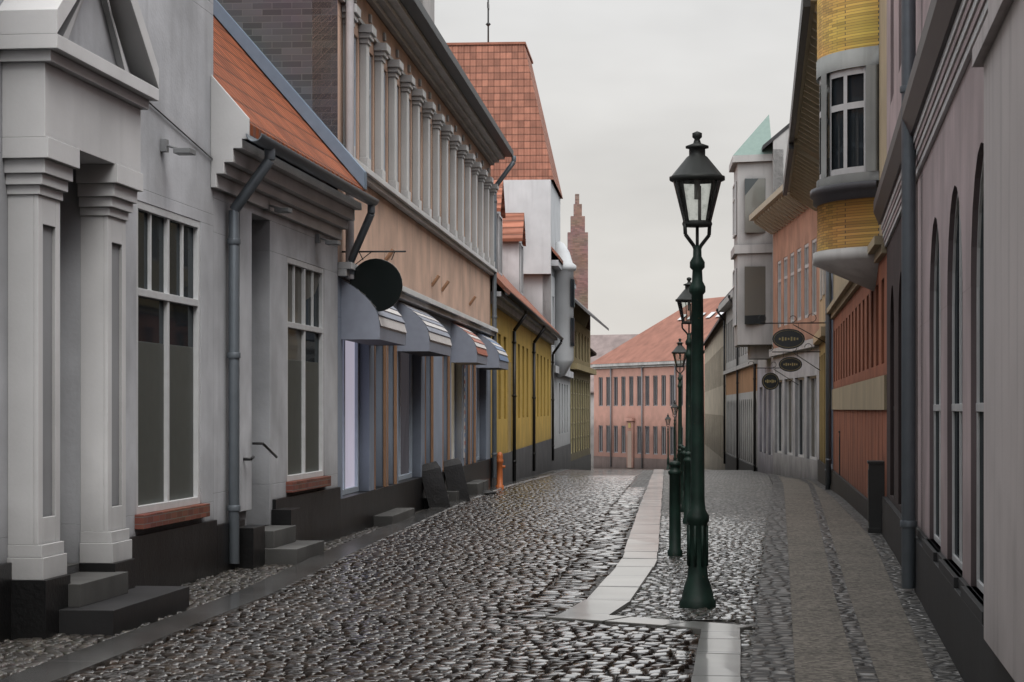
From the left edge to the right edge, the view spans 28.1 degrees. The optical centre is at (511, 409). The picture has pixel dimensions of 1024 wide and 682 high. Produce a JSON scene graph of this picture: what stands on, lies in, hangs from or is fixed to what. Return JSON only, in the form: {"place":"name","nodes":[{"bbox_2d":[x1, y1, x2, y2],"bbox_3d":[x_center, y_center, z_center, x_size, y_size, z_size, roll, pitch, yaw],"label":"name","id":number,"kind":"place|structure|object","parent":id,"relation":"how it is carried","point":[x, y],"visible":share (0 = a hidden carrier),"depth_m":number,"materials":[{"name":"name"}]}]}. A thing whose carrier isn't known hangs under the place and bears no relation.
{"place":"outdoors","nodes":[
{"label":"outdoors","id":0,"kind":"place"},
{"bbox_2d":[1,470,554,678],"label":"pavement","id":1,"kind":"structure","parent":0,"point":[361,532],"depth_m":30.77,"materials":[{"name":"grey stone"}]},
{"bbox_2d":[0,513,415,678],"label":"cobble stones","id":2,"kind":"object","parent":1,"relation":"on","point":[19,655],"visible":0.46,"depth_m":13.11,"materials":[{"name":"grey stone"}]},
{"bbox_2d":[145,467,738,679],"bbox_3d":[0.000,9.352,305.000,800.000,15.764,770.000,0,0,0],"label":"ground","id":3,"kind":"structure","parent":0,"point":[622,472],"depth_m":62.49,"materials":[{"name":"grey stone"}]},
{"bbox_2d":[0,0,216,641],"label":"house","id":4,"kind":"structure","parent":3,"relation":"on","point":[108,524],"depth_m":14.40,"materials":[{"name":"grey concrete"}]},
{"bbox_2d":[0,469,575,681],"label":"kerb","id":5,"kind":"structure","parent":3,"relation":"on","point":[64,668],"depth_m":14.43,"materials":[{"name":"stone"}]},
{"bbox_2d":[482,490,495,493],"bbox_3d":[-0.506,1.560,38.600,0.400,0.070,0.400,0,0,0],"label":"street cover","id":6,"kind":"object","parent":5,"relation":"on","point":[488,492],"visible":0.66,"depth_m":38.46,"materials":[{"name":"metal"}]},
{"bbox_2d":[495,452,504,488],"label":"hydrant post","id":7,"kind":"object","parent":5,"relation":"on","point":[500,466],"visible":0.88,"depth_m":43.34,"materials":[{"name":"orange metal"}]},
{"bbox_2d":[211,0,378,574],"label":"house","id":8,"kind":"structure","parent":3,"relation":"on","point":[283,213],"depth_m":20.21,"materials":[{"name":"concrete"}]},
{"bbox_2d":[213,0,515,536],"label":"house","id":9,"kind":"structure","parent":3,"relation":"on","point":[386,91],"depth_m":28.77,"materials":[{"name":"beige paint"}]},
{"bbox_2d":[422,461,449,507],"bbox_3d":[-1.159,1.280,31.496,0.513,0.961,0.220,0,0,-5],"label":"sandwich board","id":10,"kind":"object","parent":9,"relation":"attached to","point":[434,487],"visible":0.76,"depth_m":31.39,"materials":[{"name":"black wood"}]},
{"bbox_2d":[443,458,469,501],"bbox_3d":[-0.916,1.297,34.496,0.491,0.959,0.220,0,0,-5],"label":"sandwich board","id":11,"kind":"object","parent":9,"relation":"on","point":[454,475],"visible":0.71,"depth_m":34.39,"materials":[{"name":"black wood"}]},
{"bbox_2d":[65,475,698,681],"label":"cobble road stones","id":12,"kind":"object","parent":3,"relation":"on","point":[406,597],"visible":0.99,"depth_m":13.76,"materials":[{"name":"grey stone"}]},
{"bbox_2d":[447,0,576,469],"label":"house","id":13,"kind":"structure","parent":3,"relation":"on","point":[501,76],"depth_m":71.59,"materials":[{"name":"tile"}]},
{"bbox_2d":[483,178,563,487],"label":"house","id":14,"kind":"structure","parent":3,"relation":"on","point":[526,338],"depth_m":56.12,"materials":[{"name":"yellow paint"}]},
{"bbox_2d":[513,470,653,619],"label":"gutter setts","id":15,"kind":"structure","parent":3,"relation":"on","point":[643,479],"depth_m":24.21,"materials":[{"name":"grey stone"}]},
{"bbox_2d":[497,487,644,618],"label":"cobblestones","id":16,"kind":"structure","parent":15,"relation":"on","point":[603,546],"depth_m":19.05,"materials":[{"name":"grey stone"}]},
{"bbox_2d":[570,299,608,469],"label":"house","id":17,"kind":"structure","parent":3,"relation":"on","point":[581,369],"depth_m":92.07,"materials":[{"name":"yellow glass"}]},
{"bbox_2d":[590,348,596,356],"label":"house","id":18,"kind":"structure","parent":3,"relation":"on","point":[593,353],"depth_m":100.28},
{"bbox_2d":[567,194,587,308],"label":"brick gable","id":19,"kind":"structure","parent":18,"relation":"attached to","point":[577,241],"depth_m":101.00,"materials":[{"name":"brick"}]},
{"bbox_2d":[590,334,637,466],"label":"house","id":20,"kind":"structure","parent":3,"relation":"on","point":[601,345],"depth_m":181.48,"materials":[{"name":"paint"}]},
{"bbox_2d":[546,613,751,633],"bbox_3d":[0.912,1.452,13.823,1.425,0.053,0.340,0,0,36],"label":"paving strip","id":21,"kind":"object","parent":3,"relation":"on","point":[694,626],"depth_m":13.78,"materials":[{"name":"grey stone"}]},
{"bbox_2d":[590,297,724,468],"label":"pink house","id":22,"kind":"structure","parent":3,"relation":"on","point":[635,387],"depth_m":144.00,"materials":[{"name":"pink paint"}]},
{"bbox_2d":[665,415,670,468],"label":"street lamp","id":23,"kind":"object","parent":3,"relation":"on","point":[668,466],"visible":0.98,"depth_m":127.96,"materials":[{"name":"green metal"}]},
{"bbox_2d":[670,400,677,460],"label":"street lamp","id":24,"kind":"object","parent":3,"relation":"on","point":[674,405],"visible":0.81,"depth_m":99.95,"materials":[{"name":"green metal"}]},
{"bbox_2d":[704,312,725,469],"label":"house","id":25,"kind":"structure","parent":3,"relation":"on","point":[713,342],"depth_m":107.16,"materials":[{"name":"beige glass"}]},
{"bbox_2d":[691,627,740,681],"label":"kerb paving","id":26,"kind":"structure","parent":3,"relation":"on","point":[718,656],"depth_m":11.83,"materials":[{"name":"grey stone"}]},
{"bbox_2d":[716,288,756,470],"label":"house","id":27,"kind":"structure","parent":3,"relation":"on","point":[740,373],"depth_m":78.98,"materials":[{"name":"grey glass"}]},
{"bbox_2d":[739,620,755,681],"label":"cobblestones","id":28,"kind":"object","parent":3,"relation":"on","point":[745,667],"depth_m":12.18,"materials":[{"name":"grey stone"}]},
{"bbox_2d":[729,115,788,473],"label":"house","id":29,"kind":"structure","parent":3,"relation":"on","point":[757,165],"depth_m":60.59,"materials":[{"name":"grey glass"}]},
{"bbox_2d":[749,473,794,681],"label":"border setts","id":30,"kind":"structure","parent":3,"relation":"on","point":[773,656],"depth_m":14.61,"materials":[{"name":"grey stone"}]},
{"bbox_2d":[748,184,818,480],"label":"house","id":31,"kind":"structure","parent":3,"relation":"on","point":[790,221],"depth_m":54.58,"materials":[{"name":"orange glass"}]},
{"bbox_2d":[758,137,832,489],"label":"house","id":32,"kind":"structure","parent":3,"relation":"on","point":[801,176],"depth_m":45.55,"materials":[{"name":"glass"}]},
{"bbox_2d":[789,0,886,532],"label":"house","id":33,"kind":"structure","parent":3,"relation":"on","point":[838,120],"depth_m":25.69,"materials":[{"name":"orange"}]},
{"bbox_2d":[873,0,917,565],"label":"house","id":34,"kind":"structure","parent":3,"relation":"on","point":[887,206],"depth_m":20.99,"materials":[{"name":"grey paint"}]},
{"bbox_2d":[899,0,1023,681],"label":"house","id":35,"kind":"structure","parent":3,"relation":"on","point":[961,120],"depth_m":11.07,"materials":[{"name":"grey paint"}]},
{"bbox_2d":[434,0,800,334],"label":"sky","id":36,"kind":"structure","parent":0,"point":[624,87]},
{"bbox_2d":[616,470,772,619],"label":"island paving","id":37,"kind":"structure","parent":0,"point":[736,493],"depth_m":34.52,"materials":[{"name":"grey stone"}]},
{"bbox_2d":[559,469,663,614],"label":"slab paving","id":38,"kind":"structure","parent":37,"relation":"on","point":[618,588],"depth_m":18.97,"materials":[{"name":"grey stone"}]},
{"bbox_2d":[667,461,682,556],"bbox_3d":[1.616,0.987,20.304,0.150,0.950,0.150,0,0,0],"label":"bollard","id":39,"kind":"object","parent":37,"relation":"on","point":[674,473],"visible":0.96,"depth_m":20.25,"materials":[{"name":"metal"}]},
{"bbox_2d":[671,338,685,460],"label":"street lamp","id":40,"kind":"object","parent":37,"relation":"on","point":[679,349],"visible":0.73,"depth_m":49.47,"materials":[{"name":"green metal"}]},
{"bbox_2d":[677,445,683,462],"bbox_3d":[3.290,1.160,39.881,0.150,0.950,0.150,0,0,0],"label":"bollard","id":41,"kind":"object","parent":37,"relation":"on","point":[679,455],"visible":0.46,"depth_m":39.84,"materials":[{"name":"metal"}]},
{"bbox_2d":[680,446,684,502],"bbox_3d":[2.806,1.074,33.417,0.150,0.950,0.150,0,0,0],"label":"bollard","id":42,"kind":"object","parent":37,"relation":"on","point":[682,448],"visible":0.38,"depth_m":33.37,"materials":[{"name":"metal"}]},
{"bbox_2d":[675,277,691,511],"bbox_3d":[2.636,-0.220,30.495,0.403,3.500,0.403,0,0,0],"label":"street lamp","id":43,"kind":"object","parent":37,"relation":"on","point":[685,295],"visible":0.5,"depth_m":30.46,"materials":[{"name":"green metal"}]},
{"bbox_2d":[683,452,690,523],"bbox_3d":[2.321,1.031,26.958,0.150,0.950,0.150,0,0,0],"label":"bollard","id":44,"kind":"object","parent":37,"relation":"on","point":[687,472],"visible":0.69,"depth_m":26.91,"materials":[{"name":"metal"}]},
{"bbox_2d":[617,511,767,656],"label":"cobble island stones","id":45,"kind":"object","parent":37,"relation":"on","point":[748,559],"visible":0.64,"depth_m":17.63,"materials":[{"name":"grey stone"}]},
{"bbox_2d":[712,590,745,594],"bbox_3d":[1.632,1.448,16.183,0.400,0.012,0.300,0,0,-6],"label":"drain grate","id":46,"kind":"object","parent":45,"relation":"on","point":[734,592],"visible":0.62,"depth_m":16.15,"materials":[{"name":"metal"}]},
{"bbox_2d":[669,131,724,608],"bbox_3d":[1.358,-0.289,15.020,0.410,3.501,0.410,0,0,0],"label":"street lamp","id":47,"kind":"object","parent":37,"relation":"on","point":[696,167],"visible":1,"depth_m":14.99,"materials":[{"name":"green metal"}]},
{"bbox_2d":[704,468,934,681],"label":"pavement","id":48,"kind":"structure","parent":0,"point":[822,653],"depth_m":15.10,"materials":[{"name":"grey stone"}]},
{"bbox_2d":[800,479,878,681],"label":"pavement sett line","id":49,"kind":"object","parent":48,"relation":"on","point":[865,671],"visible":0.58,"depth_m":14.53,"materials":[{"name":"grey stone"}]},
{"bbox_2d":[768,474,963,681],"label":"wall foot setts","id":50,"kind":"object","parent":48,"relation":"on","point":[941,665],"depth_m":14.27,"materials":[{"name":"grey stone"}]},
{"bbox_2d":[838,431,839,474],"bbox_3d":[6.127,0.989,37.513,0.290,1.180,0.380,0,0,8],"label":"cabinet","id":51,"kind":"object","parent":50,"relation":"on","point":[839,452],"visible":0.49,"depth_m":37.36,"materials":[{"name":"red wood"}]},
{"bbox_2d":[867,460,884,532],"bbox_3d":[4.342,1.038,24.123,0.310,0.860,0.450,0,0,8],"label":"cabinet","id":52,"kind":"object","parent":50,"relation":"on","point":[876,480],"visible":0.62,"depth_m":23.92,"materials":[{"name":"black metal"}]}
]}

